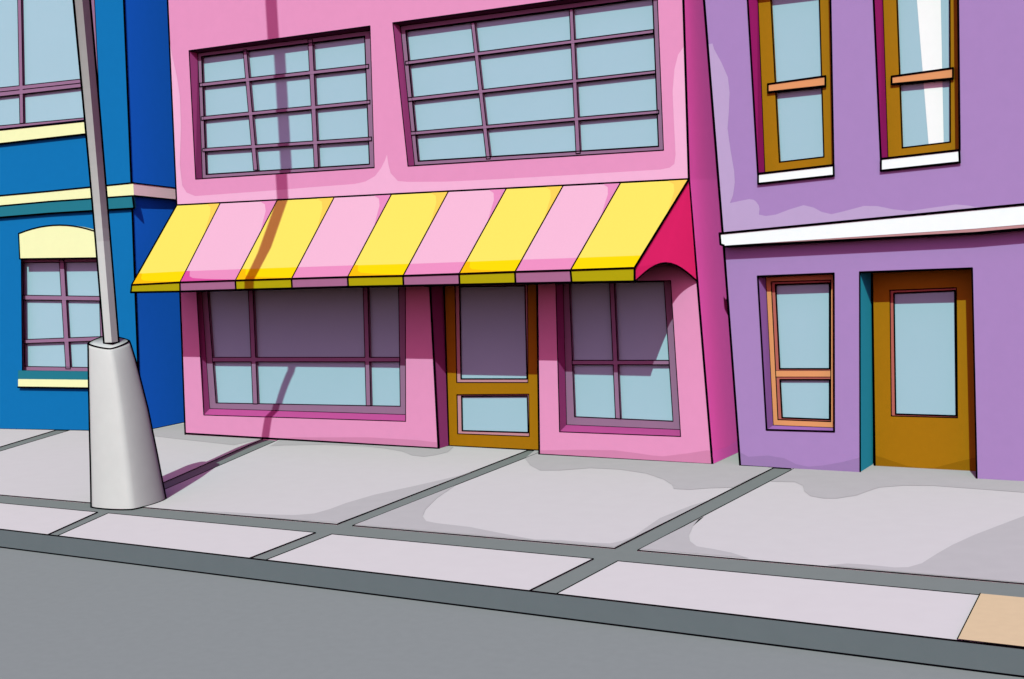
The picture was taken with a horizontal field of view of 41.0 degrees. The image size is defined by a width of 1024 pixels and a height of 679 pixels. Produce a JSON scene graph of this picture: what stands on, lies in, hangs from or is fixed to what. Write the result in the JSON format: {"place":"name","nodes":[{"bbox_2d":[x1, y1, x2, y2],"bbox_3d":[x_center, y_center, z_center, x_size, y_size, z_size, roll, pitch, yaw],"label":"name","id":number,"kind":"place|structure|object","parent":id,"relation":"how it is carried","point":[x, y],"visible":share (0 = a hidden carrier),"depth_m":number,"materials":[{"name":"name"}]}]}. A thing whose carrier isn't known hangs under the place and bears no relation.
{"place":"outdoors","nodes":[
{"label":"outdoors","id":0,"kind":"place"},
{"bbox_2d":[130,0,737,463],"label":"pink building","id":1,"kind":"structure","parent":0,"point":[438,224],"depth_m":17.05,"materials":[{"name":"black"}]},
{"bbox_2d":[189,25,374,179],"bbox_3d":[-3.065,-3.109,18.320,3.164,1.801,0.206,0,6,31],"label":"window","id":2,"kind":"structure","parent":1,"relation":"in","point":[303,103],"depth_m":18.41,"materials":[{"name":"blue glass"}]},
{"bbox_2d":[196,287,405,421],"bbox_3d":[-2.833,0.081,18.529,3.641,2.009,0.181,0,6,31],"label":"window","id":3,"kind":"structure","parent":1,"relation":"in","point":[328,353],"depth_m":18.62,"materials":[{"name":"blue glass"}]},
{"bbox_2d":[443,284,537,450],"bbox_3d":[-0.237,0.256,17.210,1.459,2.273,0.061,0,6,31],"label":"door","id":4,"kind":"structure","parent":1,"relation":"in","point":[491,330],"depth_m":17.23,"materials":[{"name":"brown"}]},
{"bbox_2d":[392,0,663,166],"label":"window","id":5,"kind":"structure","parent":1,"relation":"in","point":[554,78],"depth_m":16.45,"materials":[{"name":"blue glass"}]},
{"bbox_2d":[555,280,680,436],"bbox_3d":[1.272,0.211,16.136,1.597,1.813,0.236,0,6,31],"label":"window","id":6,"kind":"structure","parent":1,"relation":"in","point":[617,366],"depth_m":16.25,"materials":[{"name":"blue glass"}]},
{"bbox_2d":[0,423,1023,646],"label":"pavement","id":7,"kind":"structure","parent":0,"point":[923,552],"depth_m":13.02,"materials":[{"name":"grey concrete"}]},
{"bbox_2d":[0,0,183,430],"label":"blue building","id":8,"kind":"structure","parent":7,"relation":"on","point":[50,322],"depth_m":20.43,"materials":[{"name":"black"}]},
{"bbox_2d":[0,0,98,143],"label":"window","id":9,"kind":"structure","parent":8,"relation":"in","point":[40,86],"depth_m":20.45,"materials":[{"name":"blue glass"}]},
{"bbox_2d":[17,224,101,388],"bbox_3d":[-6.769,-0.490,20.578,1.833,2.471,0.251,-1,5,22],"label":"window","id":10,"kind":"structure","parent":8,"relation":"in","point":[60,303],"depth_m":20.67,"materials":[{"name":"blue glass"}]},
{"bbox_2d":[72,0,166,509],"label":"street lamp","id":11,"kind":"object","parent":7,"relation":"on","point":[125,468],"visible":1,"depth_m":14.54,"materials":[{"name":"metal"}]},
{"bbox_2d":[703,0,1023,480],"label":"purple building","id":12,"kind":"structure","parent":7,"relation":"on","point":[869,154],"depth_m":14.56,"materials":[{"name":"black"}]},
{"bbox_2d":[747,0,834,184],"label":"window","id":13,"kind":"structure","parent":12,"relation":"in","point":[790,41],"depth_m":14.89,"materials":[{"name":"blue glass"}]},
{"bbox_2d":[757,272,834,432],"bbox_3d":[3.169,0.136,15.009,0.876,1.741,0.261,0,6,31],"label":"window","id":14,"kind":"structure","parent":12,"relation":"in","point":[797,311],"depth_m":15.13,"materials":[{"name":"blue glass"}]},
{"bbox_2d":[873,0,960,171],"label":"window","id":15,"kind":"structure","parent":12,"relation":"in","point":[917,42],"depth_m":14.21,"materials":[{"name":"blue glass"}]},
{"bbox_2d":[871,269,975,470],"bbox_3d":[4.412,0.334,14.643,1.124,2.198,0.061,0,6,31],"label":"door","id":16,"kind":"structure","parent":12,"relation":"in","point":[923,373],"depth_m":14.64,"materials":[{"name":"brown wood"}]},
{"bbox_2d":[0,548,1023,678],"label":"road","id":17,"kind":"structure","parent":0,"point":[64,617],"depth_m":10.15,"materials":[{"name":"grey asphalt"}]},
{"bbox_2d":[0,529,1023,677],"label":"kerb","id":18,"kind":"structure","parent":17,"relation":"on","point":[1006,660],"depth_m":10.41,"materials":[{"name":"grey concrete"}]},
{"bbox_2d":[957,593,1023,645],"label":"path","id":19,"kind":"structure","parent":0,"point":[991,618],"depth_m":9.24,"materials":[{"name":"beige concrete"}]}
]}

